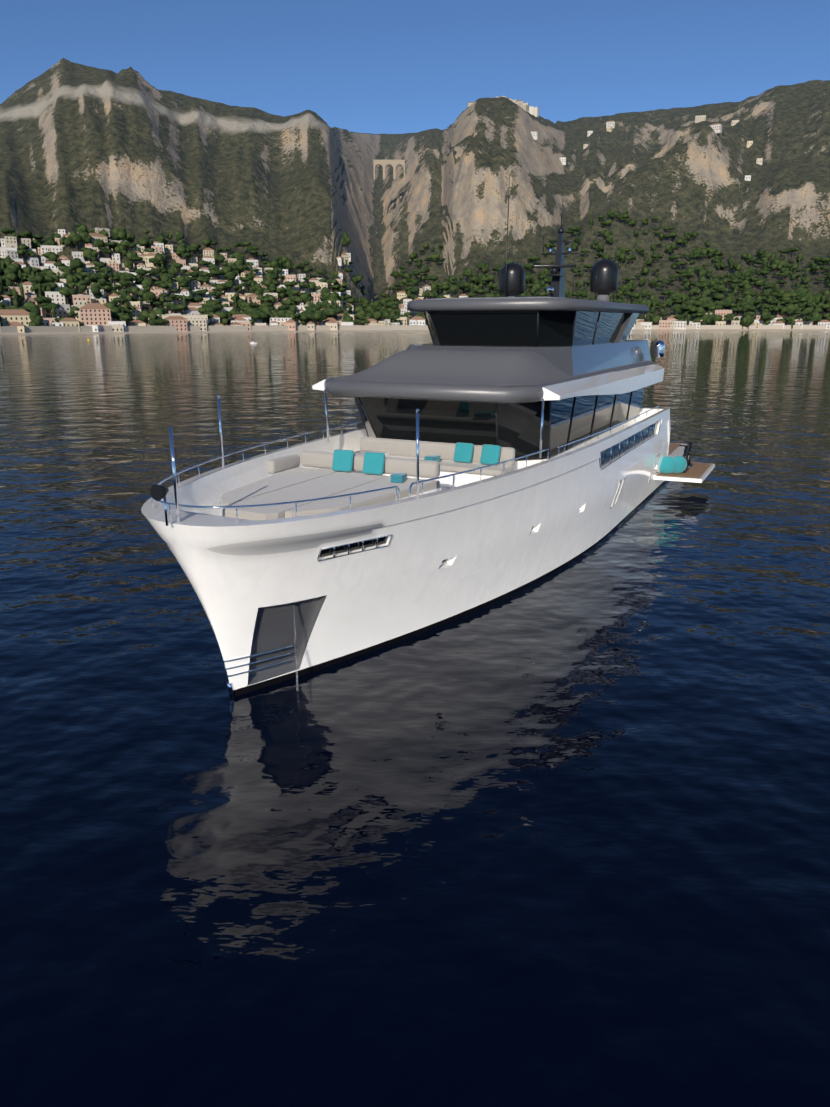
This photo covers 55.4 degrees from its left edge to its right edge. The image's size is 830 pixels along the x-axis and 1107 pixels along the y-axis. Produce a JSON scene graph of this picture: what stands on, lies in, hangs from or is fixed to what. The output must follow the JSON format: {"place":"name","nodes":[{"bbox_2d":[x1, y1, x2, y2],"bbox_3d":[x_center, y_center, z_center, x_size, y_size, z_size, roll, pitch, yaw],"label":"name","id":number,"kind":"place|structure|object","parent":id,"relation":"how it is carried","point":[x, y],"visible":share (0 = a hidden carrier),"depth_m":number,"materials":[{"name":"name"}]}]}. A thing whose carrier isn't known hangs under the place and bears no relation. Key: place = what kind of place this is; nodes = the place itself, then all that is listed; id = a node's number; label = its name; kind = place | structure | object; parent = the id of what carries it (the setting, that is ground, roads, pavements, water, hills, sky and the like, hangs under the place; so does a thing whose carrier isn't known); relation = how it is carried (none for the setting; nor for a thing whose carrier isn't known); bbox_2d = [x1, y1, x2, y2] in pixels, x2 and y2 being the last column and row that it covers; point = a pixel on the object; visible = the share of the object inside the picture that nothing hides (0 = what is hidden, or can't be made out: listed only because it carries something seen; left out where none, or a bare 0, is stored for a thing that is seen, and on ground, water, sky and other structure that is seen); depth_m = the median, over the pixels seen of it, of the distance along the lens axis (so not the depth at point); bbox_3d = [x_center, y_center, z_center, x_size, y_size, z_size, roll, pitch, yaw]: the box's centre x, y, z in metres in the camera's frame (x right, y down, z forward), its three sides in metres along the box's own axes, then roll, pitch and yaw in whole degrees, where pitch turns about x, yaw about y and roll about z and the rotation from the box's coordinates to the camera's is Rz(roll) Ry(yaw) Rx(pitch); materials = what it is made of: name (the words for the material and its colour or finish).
{"place":"outdoors","nodes":[
{"label":"outdoors","id":0,"kind":"place"},
{"bbox_2d":[0,330,829,1106],"bbox_3d":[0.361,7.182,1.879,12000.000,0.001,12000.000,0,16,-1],"label":"water","id":1,"kind":"structure","parent":0,"point":[560,838],"depth_m":13.07,"materials":[{"name":"blue liquid"}]},
{"bbox_2d":[141,407,686,696],"bbox_3d":[3.507,-2.161,29.704,8.380,5.577,34.541,8,18,26],"label":"hull","id":2,"kind":"object","parent":1,"relation":"in","point":[251,581],"visible":0.71,"depth_m":17.67,"materials":[{"name":"white"}]},
{"bbox_2d":[150,484,168,500],"bbox_3d":[-4.435,-1.087,13.834,0.300,0.300,0.240,8,18,26],"label":"nav horn","id":3,"kind":"object","parent":2,"relation":"on","point":[158,492],"visible":1,"depth_m":13.74,"materials":[{"name":"black plastic"}]},
{"bbox_2d":[163,496,168,525],"bbox_3d":[-4.399,-0.763,13.956,0.050,0.550,0.050,8,18,26],"label":"navigation post","id":4,"kind":"object","parent":2,"relation":"on","point":[166,511],"visible":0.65,"depth_m":13.94,"materials":[{"name":"silver metal"}]},
{"bbox_2d":[227,682,233,698],"bbox_3d":[-3.790,2.809,16.241,0.100,0.375,0.154,8,18,26],"label":"bow fitting","id":5,"kind":"object","parent":2,"relation":"attached to","point":[230,690],"visible":0.92,"depth_m":16.21,"materials":[{"name":"silver metal"}]},
{"bbox_2d":[222,645,292,676],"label":"stem strips","id":6,"kind":"object","parent":2,"relation":"on","point":[258,661],"visible":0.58,"depth_m":16.33,"materials":[{"name":"silver metal"}]},
{"bbox_2d":[168,394,418,521],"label":"poles","id":7,"kind":"object","parent":2,"relation":"on","point":[222,454],"visible":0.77,"depth_m":16.04,"materials":[{"name":"silver metal"}]},
{"bbox_2d":[293,605,298,690],"bbox_3d":[-2.471,2.084,16.395,0.042,2.158,0.042,-5,17,-17],"label":"anchor chain","id":8,"kind":"object","parent":2,"relation":"hanging from","point":[295,648],"visible":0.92,"depth_m":16.35,"materials":[{"name":"silver metal"}]},
{"bbox_2d":[220,487,441,515],"bbox_3d":[-2.364,-1.019,18.038,4.300,0.530,4.800,8,18,26],"label":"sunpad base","id":9,"kind":"object","parent":2,"relation":"on","point":[425,492],"visible":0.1,"depth_m":18.47,"materials":[{"name":"white"}]},
{"bbox_2d":[220,467,338,510],"bbox_3d":[-3.538,-1.586,18.728,1.397,0.168,4.363,8,18,26],"label":"pad","id":10,"kind":"object","parent":9,"relation":"on","point":[286,479],"visible":0.69,"depth_m":18.66,"materials":[{"name":"grey fabric"}]},
{"bbox_2d":[266,454,299,473],"bbox_3d":[-3.395,-2.318,20.370,0.280,0.360,1.200,8,18,26],"label":"bolster cushion","id":11,"kind":"object","parent":10,"relation":"on","point":[281,463],"visible":0.96,"depth_m":20.15,"materials":[{"name":"grey fabric"}]},
{"bbox_2d":[223,471,386,520],"bbox_3d":[-2.364,-1.356,17.940,1.400,0.168,4.760,8,18,26],"label":"pad","id":12,"kind":"object","parent":9,"relation":"on","point":[330,484],"visible":0.73,"depth_m":17.46,"materials":[{"name":"grey fabric"}]},
{"bbox_2d":[332,449,353,471],"bbox_3d":[-1.824,-2.351,20.017,0.550,0.550,0.140,6,-1,20],"label":"pillow","id":13,"kind":"object","parent":12,"relation":"on","point":[342,460],"visible":1,"depth_m":19.94,"materials":[{"name":"teal fabric"}]},
{"bbox_2d":[363,452,384,474],"bbox_3d":[-1.022,-2.237,19.625,0.550,0.550,0.140,6,-1,20],"label":"pillow","id":14,"kind":"object","parent":12,"relation":"on","point":[373,463],"visible":1,"depth_m":19.55,"materials":[{"name":"teal fabric"}]},
{"bbox_2d":[285,476,439,517],"bbox_3d":[-1.011,-1.226,17.492,1.397,0.168,4.363,8,18,26],"label":"pad","id":15,"kind":"object","parent":9,"relation":"on","point":[343,503],"visible":0.85,"depth_m":17.36,"materials":[{"name":"grey fabric"}]},
{"bbox_2d":[390,478,406,482],"bbox_3d":[-0.389,-1.759,18.879,0.300,0.055,0.420,4,17,14],"label":"towel","id":16,"kind":"object","parent":15,"relation":"on","point":[400,481],"visible":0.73,"depth_m":18.69,"materials":[{"name":"teal fabric"}]},
{"bbox_2d":[390,475,406,479],"bbox_3d":[-0.389,-1.817,18.862,0.300,0.055,0.420,4,17,14],"label":"towel","id":17,"kind":"object","parent":16,"relation":"on","point":[396,478],"visible":0.65,"depth_m":18.69,"materials":[{"name":"teal fabric"}]},
{"bbox_2d":[390,472,406,477],"bbox_3d":[-0.389,-1.874,18.845,0.300,0.055,0.420,4,17,14],"label":"towel","id":18,"kind":"object","parent":17,"relation":"on","point":[399,474],"visible":1,"depth_m":18.75,"materials":[{"name":"teal fabric"}]},
{"bbox_2d":[318,535,387,557],"bbox_3d":[-1.238,-0.170,15.970,1.742,0.262,0.129,-13,21,-38],"label":"bow window glass","id":19,"kind":"object","parent":2,"relation":"on","point":[342,549],"visible":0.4,"depth_m":15.99,"materials":[{"name":"black glass"}]},
{"bbox_2d":[318,534,391,561],"bbox_3d":[-1.190,-0.118,15.925,1.746,0.290,0.157,-13,21,-38],"label":"bow window frame","id":20,"kind":"object","parent":2,"relation":"attached to","point":[354,552],"visible":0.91,"depth_m":15.91,"materials":[{"name":"silver metal"}]},
{"bbox_2d":[300,450,439,478],"bbox_3d":[-1.206,-2.274,20.039,4.000,0.420,0.300,8,18,26],"label":"backrest","id":21,"kind":"object","parent":2,"relation":"attached to","point":[392,465],"visible":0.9,"depth_m":19.61,"materials":[{"name":"grey fabric"}]},
{"bbox_2d":[354,450,388,474],"bbox_3d":[-1.345,-2.457,22.456,0.900,0.800,0.900,8,18,26],"label":"seat","id":22,"kind":"object","parent":2,"relation":"on","point":[361,452],"visible":0.21,"depth_m":22.45,"materials":[{"name":"white fabric"}]},
{"bbox_2d":[151,404,661,522],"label":"rails","id":23,"kind":"object","parent":2,"relation":"on","point":[274,504],"visible":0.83,"depth_m":16.89,"materials":[{"name":"silver metal"}]},
{"bbox_2d":[386,471,493,486],"bbox_3d":[0.332,-2.262,22.500,5.000,0.420,1.000,8,18,26],"label":"sofa base","id":24,"kind":"object","parent":2,"relation":"on","point":[462,479],"depth_m":21.55,"materials":[{"name":"white plastic"}]},
{"bbox_2d":[360,437,514,465],"bbox_3d":[0.546,-2.955,22.734,4.900,0.500,0.240,8,18,26],"label":"sofa backrest","id":25,"kind":"object","parent":24,"relation":"on","point":[407,448],"visible":0.79,"depth_m":22.78,"materials":[{"name":"grey fabric"}]},
{"bbox_2d":[389,455,512,475],"bbox_3d":[0.319,-2.542,22.390,4.900,0.160,0.920,8,18,26],"label":"sofa seat","id":26,"kind":"object","parent":24,"relation":"on","point":[454,466],"visible":0.35,"depth_m":21.52,"materials":[{"name":"beige fabric"}]},
{"bbox_2d":[424,455,440,458],"bbox_3d":[0.487,-2.701,22.114,0.300,0.055,0.420,11,20,33],"label":"towel","id":27,"kind":"object","parent":26,"relation":"on","point":[432,456],"visible":1,"depth_m":22.02,"materials":[{"name":"teal fabric"}]},
{"bbox_2d":[453,442,473,462],"bbox_3d":[1.354,-2.809,22.020,0.550,0.550,0.140,10,1,31],"label":"pillow","id":28,"kind":"object","parent":24,"relation":"on","point":[463,452],"visible":1,"depth_m":21.94,"materials":[{"name":"teal fabric"}]},
{"bbox_2d":[480,444,500,464],"bbox_3d":[2.067,-2.708,21.671,0.550,0.550,0.140,10,1,31],"label":"pillow","id":29,"kind":"object","parent":24,"relation":"on","point":[490,454],"visible":0.88,"depth_m":21.60,"materials":[{"name":"teal fabric"}]},
{"bbox_2d":[355,387,644,460],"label":"windows","id":30,"kind":"structure","parent":2,"relation":"on","point":[519,424],"depth_m":23.10,"materials":[{"name":"black glass"}]},
{"bbox_2d":[357,397,377,437],"bbox_3d":[-1.353,-3.946,23.956,0.060,1.931,1.192,14,21,40],"label":"window frame","id":31,"kind":"object","parent":30,"relation":"attached to","point":[367,417],"visible":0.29,"depth_m":23.78,"materials":[{"name":"grey metal"}]},
{"bbox_2d":[324,349,656,402],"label":"roof","id":32,"kind":"structure","parent":30,"relation":"on","point":[483,367],"depth_m":22.41,"materials":[{"name":"grey metal"}]},
{"bbox_2d":[312,379,325,390],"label":"fascia","id":33,"kind":"structure","parent":32,"relation":"attached to","point":[319,386],"depth_m":24.09,"materials":[{"name":"white paint"}]},
{"bbox_2d":[324,389,328,441],"bbox_3d":[-2.712,-4.234,24.271,0.126,1.605,0.068,-10,19,-31],"label":"roof pole","id":34,"kind":"object","parent":33,"relation":"attached to","point":[326,412],"visible":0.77,"depth_m":24.24,"materials":[{"name":"silver metal"}]},
{"bbox_2d":[350,396,530,403],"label":"ceiling lights","id":35,"kind":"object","parent":32,"relation":"attached to","point":[441,400],"depth_m":21.63,"materials":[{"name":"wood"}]},
{"bbox_2d":[406,340,650,375],"bbox_3d":[4.447,-7.546,30.057,6.400,0.920,13.400,8,18,26],"label":"bulwark","id":36,"kind":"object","parent":32,"relation":"on","point":[573,360],"depth_m":25.99,"materials":[{"name":"grey"}]},
{"bbox_2d":[424,311,624,345],"bbox_3d":[3.958,-8.238,28.858,5.440,1.120,8.150,8,18,26],"label":"wheelhouse","id":37,"kind":"object","parent":36,"relation":"on","point":[506,328],"visible":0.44,"depth_m":25.70,"materials":[{"name":"black glass"}]},
{"bbox_2d":[427,311,441,344],"bbox_3d":[0.652,-7.532,26.435,0.060,1.132,0.731,15,22,42],"label":"window frame","id":38,"kind":"object","parent":37,"relation":"attached to","point":[434,328],"visible":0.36,"depth_m":26.41,"materials":[{"name":"grey metal"}]},
{"bbox_2d":[536,311,538,345],"bbox_3d":[3.860,-7.075,24.865,0.060,1.132,0.731,3,16,10],"label":"window mullion","id":39,"kind":"object","parent":37,"relation":"attached to","point":[537,328],"visible":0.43,"depth_m":24.82,"materials":[{"name":"grey metal"}]},
{"bbox_2d":[571,311,576,345],"bbox_3d":[5.129,-7.279,25.565,0.053,1.120,0.496,0,16,0],"label":"window mullion","id":40,"kind":"object","parent":37,"relation":"attached to","point":[573,328],"visible":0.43,"depth_m":25.52,"materials":[{"name":"grey metal"}]},
{"bbox_2d":[593,312,600,343],"bbox_3d":[6.413,-7.975,27.953,0.249,1.110,0.060,8,18,26],"label":"window mullion","id":41,"kind":"object","parent":37,"relation":"attached to","point":[596,327],"visible":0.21,"depth_m":27.92,"materials":[{"name":"grey metal"}]},
{"bbox_2d":[615,313,639,341],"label":"roof support pillar","id":42,"kind":"structure","parent":36,"relation":"on","point":[629,321],"depth_m":31.32,"materials":[{"name":"grey"}]},
{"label":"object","id":43,"kind":"object","parent":36,"relation":"on","visible":0},
{"bbox_2d":[407,297,648,313],"bbox_3d":[4.776,-9.426,30.182,6.000,0.460,12.350,8,18,26],"label":"hardtop","id":44,"kind":"object","parent":43,"relation":"on","point":[506,304],"visible":0.81,"depth_m":25.09,"materials":[{"name":"grey"}]},
{"bbox_2d":[505,172,509,296],"bbox_3d":[3.614,-12.357,30.982,0.061,4.760,0.095,-1,16,-3],"label":"whip antenna","id":45,"kind":"object","parent":44,"relation":"on","point":[507,243],"visible":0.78,"depth_m":31.06,"materials":[{"name":"black"}]},
{"bbox_2d":[551,233,564,297],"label":"mast column","id":46,"kind":"structure","parent":44,"relation":"on","point":[558,284],"depth_m":31.43,"materials":[{"name":"black metal"}]},
{"bbox_2d":[547,274,563,276],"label":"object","id":47,"kind":"object","parent":46,"relation":"attached to","point":[554,275],"visible":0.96,"depth_m":31.10,"materials":[{"name":"black metal"}]},
{"bbox_2d":[551,268,557,273],"bbox_3d":[5.491,-11.134,31.146,0.260,0.240,0.247,8,18,26],"label":"radar pedestal","id":48,"kind":"object","parent":47,"relation":"on","point":[554,270],"visible":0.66,"depth_m":31.05,"materials":[{"name":"black metal"}]},
{"bbox_2d":[533,265,576,267],"bbox_3d":[5.491,-11.307,31.096,1.700,0.100,0.160,1,16,2],"label":"radar antenna","id":49,"kind":"object","parent":48,"relation":"on","point":[554,266],"visible":1,"depth_m":31.03,"materials":[{"name":"grey metal"}]},
{"bbox_2d":[541,252,578,254],"bbox_3d":[5.773,-11.951,31.484,1.500,0.060,0.120,8,18,26],"label":"crossbar","id":50,"kind":"object","parent":46,"relation":"attached to","point":[562,253],"visible":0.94,"depth_m":31.36,"materials":[{"name":"black metal"}]},
{"bbox_2d":[596,293,609,301],"bbox_3d":[7.366,-10.008,30.947,0.600,0.370,0.600,8,18,26],"label":"dome pedestal","id":51,"kind":"object","parent":44,"relation":"on","point":[603,297],"visible":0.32,"depth_m":30.73,"materials":[{"name":"grey plastic"}]},
{"bbox_2d":[590,259,618,293],"bbox_3d":[7.366,-10.767,30.726,1.080,1.250,1.080,8,18,26],"label":"radome","id":52,"kind":"object","parent":51,"relation":"on","point":[606,271],"visible":0.94,"depth_m":30.33,"materials":[{"name":"black plastic"}]},
{"bbox_2d":[540,364,663,400],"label":"fascia","id":53,"kind":"structure","parent":32,"relation":"attached to","point":[624,381],"depth_m":25.79,"materials":[{"name":"white paint"}]},
{"bbox_2d":[539,398,543,457],"bbox_3d":[3.409,-3.362,21.276,0.068,1.605,0.126,-1,16,-4],"label":"roof pole","id":54,"kind":"object","parent":53,"relation":"attached to","point":[541,428],"visible":0.85,"depth_m":21.25,"materials":[{"name":"silver metal"}]},
{"bbox_2d":[654,340,664,357],"bbox_3d":[10.470,-8.751,33.873,0.440,0.750,0.440,8,18,26],"label":"life raft canister","id":55,"kind":"object","parent":32,"relation":"on","point":[659,347],"visible":1,"depth_m":33.71,"materials":[{"name":"silver metal"}]},
{"bbox_2d":[495,403,498,444],"bbox_3d":[2.300,-3.425,22.168,0.060,1.931,1.192,3,17,11],"label":"window mullion","id":56,"kind":"object","parent":30,"relation":"attached to","point":[496,419],"visible":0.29,"depth_m":21.95,"materials":[{"name":"grey metal"}]},
{"bbox_2d":[548,400,550,458],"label":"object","id":57,"kind":"object","parent":30,"relation":"attached to","point":[549,426],"visible":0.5,"depth_m":22.75,"materials":[{"name":"grey metal"}]},
{"bbox_2d":[567,397,575,449],"bbox_3d":[4.905,-4.168,24.719,0.240,1.904,0.040,8,18,26],"label":"window mullion","id":58,"kind":"object","parent":30,"relation":"attached to","point":[571,422],"visible":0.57,"depth_m":24.72,"materials":[{"name":"grey metal"}]},
{"bbox_2d":[590,395,597,438],"bbox_3d":[6.177,-4.866,27.114,0.240,1.904,0.040,8,18,26],"label":"window mullion","id":59,"kind":"object","parent":30,"relation":"attached to","point":[594,416],"visible":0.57,"depth_m":27.15,"materials":[{"name":"grey metal"}]},
{"bbox_2d":[610,394,616,429],"bbox_3d":[7.448,-5.564,29.509,0.240,1.904,0.040,8,18,26],"label":"window mullion","id":60,"kind":"object","parent":30,"relation":"attached to","point":[613,411],"visible":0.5,"depth_m":29.58,"materials":[{"name":"grey metal"}]},
{"bbox_2d":[513,416,640,470],"bbox_3d":[3.868,-4.406,29.789,6.200,0.480,14.150,8,18,26],"label":"house coaming","id":61,"kind":"object","parent":2,"relation":"on","point":[518,464],"visible":0.05,"depth_m":27.03,"materials":[{"name":"white paint"}]},
{"bbox_2d":[610,480,621,508],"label":"steps","id":62,"kind":"structure","parent":2,"relation":"on","point":[616,493],"depth_m":27.54,"materials":[{"name":"white"}]},
{"bbox_2d":[599,421,657,466],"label":"hull windows","id":63,"kind":"structure","parent":2,"relation":"attached to","point":[605,456],"depth_m":27.98,"materials":[{"name":"blue glass"}]},
{"bbox_2d":[600,421,660,469],"bbox_3d":[8.006,-4.103,28.820,0.028,0.600,10.094,8,18,26],"label":"window frame","id":64,"kind":"object","parent":2,"relation":"attached to","point":[627,452],"visible":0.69,"depth_m":27.42,"materials":[{"name":"silver metal"}]},
{"bbox_2d":[654,464,659,472],"bbox_3d":[10.476,-3.683,34.353,0.220,0.250,0.900,8,-2,26],"label":"cleat","id":65,"kind":"object","parent":2,"relation":"attached to","point":[657,469],"visible":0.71,"depth_m":34.09,"materials":[{"name":"white metal"}]},
{"bbox_2d":[668,443,680,455],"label":"beach deck","id":66,"kind":"structure","parent":2,"relation":"on","point":[673,447],"depth_m":41.83,"materials":[{"name":"brown wood"}]},
{"bbox_2d":[655,462,714,482],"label":"terrace","id":67,"kind":"structure","parent":2,"relation":"on","point":[701,478],"depth_m":34.56,"materials":[{"name":"white"}]},
{"bbox_2d":[657,462,711,477],"bbox_3d":[12.469,-3.882,36.394,1.780,0.009,4.460,8,18,26],"label":"fold-down platform deck","id":68,"kind":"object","parent":67,"relation":"on","point":[696,470],"visible":0.64,"depth_m":35.56,"materials":[{"name":"brown wood"}]},
{"bbox_2d":[660,456,676,473],"bbox_3d":[11.189,-3.924,35.073,0.900,0.800,0.360,2,16,7],"label":"round cushion","id":69,"kind":"object","parent":68,"relation":"on","point":[668,465],"visible":0.77,"depth_m":34.93,"materials":[{"name":"teal fabric"}]},
{"bbox_2d":[672,456,686,473],"bbox_3d":[11.682,-3.948,35.156,0.900,0.800,0.360,-2,16,-8],"label":"round cushion","id":70,"kind":"object","parent":68,"relation":"on","point":[681,464],"visible":0.75,"depth_m":35.02,"materials":[{"name":"teal fabric"}]},
{"bbox_2d":[680,445,693,472],"bbox_3d":[12.201,-4.299,35.771,0.600,1.130,1.000,8,18,26],"label":"gym machine","id":71,"kind":"object","parent":68,"relation":"on","point":[685,455],"visible":0.5,"depth_m":35.74,"materials":[{"name":"black metal"}]},
{"bbox_2d":[684,441,697,467],"bbox_3d":[12.791,-4.623,36.883,0.600,1.130,1.000,8,18,26],"label":"gym machine","id":72,"kind":"object","parent":68,"relation":"on","point":[689,464],"visible":0.71,"depth_m":36.82,"materials":[{"name":"black metal"}]},
{"bbox_2d":[0,58,829,325],"bbox_3d":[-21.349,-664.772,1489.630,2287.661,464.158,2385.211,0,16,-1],"label":"terrain","id":73,"kind":"structure","parent":0,"point":[130,150],"depth_m":1114.03,"materials":[{"name":"grey stone"}]},
{"bbox_2d":[373,160,404,179],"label":"viaduct","id":74,"kind":"object","parent":73,"relation":"on","point":[385,163],"visible":1,"depth_m":1363.04,"materials":[{"name":"beige stone"}]},
{"bbox_2d":[0,209,829,328],"bbox_3d":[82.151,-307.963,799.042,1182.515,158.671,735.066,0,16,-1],"label":"trees","id":75,"kind":"object","parent":73,"relation":"on","point":[42,281],"visible":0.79,"depth_m":894.20,"materials":[{"name":"green plant"}]},
{"bbox_2d":[0,96,829,332],"bbox_3d":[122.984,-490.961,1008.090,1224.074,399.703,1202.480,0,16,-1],"label":"town","id":76,"kind":"object","parent":73,"relation":"on","point":[96,315],"visible":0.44,"depth_m":778.17,"materials":[{"name":"grey"}]},
{"bbox_2d":[0,325,829,334],"bbox_3d":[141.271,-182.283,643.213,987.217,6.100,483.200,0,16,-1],"label":"shore","id":77,"kind":"structure","parent":0,"point":[9,330],"depth_m":705.61,"materials":[{"name":"beige stone"}]},
{"bbox_2d":[0,0,829,133],"label":"sky","id":78,"kind":"structure","parent":0,"point":[363,66],"materials":[{"name":"blue"}]},
{"bbox_3d":[3.980,-10.491,32.604,0.600,0.370,0.600,8,18,26],"label":"dome pedestal","id":79,"kind":"object","parent":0,"visible":0},
{"bbox_2d":[499,263,525,294],"bbox_3d":[3.980,-11.249,32.383,1.080,1.250,1.080,8,18,26],"label":"radome","id":80,"kind":"object","parent":79,"relation":"on","point":[515,271],"visible":0.9,"depth_m":31.99,"materials":[{"name":"black plastic"}]},
{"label":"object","id":81,"kind":"object","parent":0,"visible":0},
{"bbox_2d":[546,286,553,292],"bbox_3d":[5.287,-10.340,30.960,0.260,0.260,0.340,8,18,26],"label":"search light","id":82,"kind":"object","parent":81,"relation":"attached to","point":[549,289],"visible":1,"depth_m":30.85,"materials":[{"name":"silver metal"}]}
]}

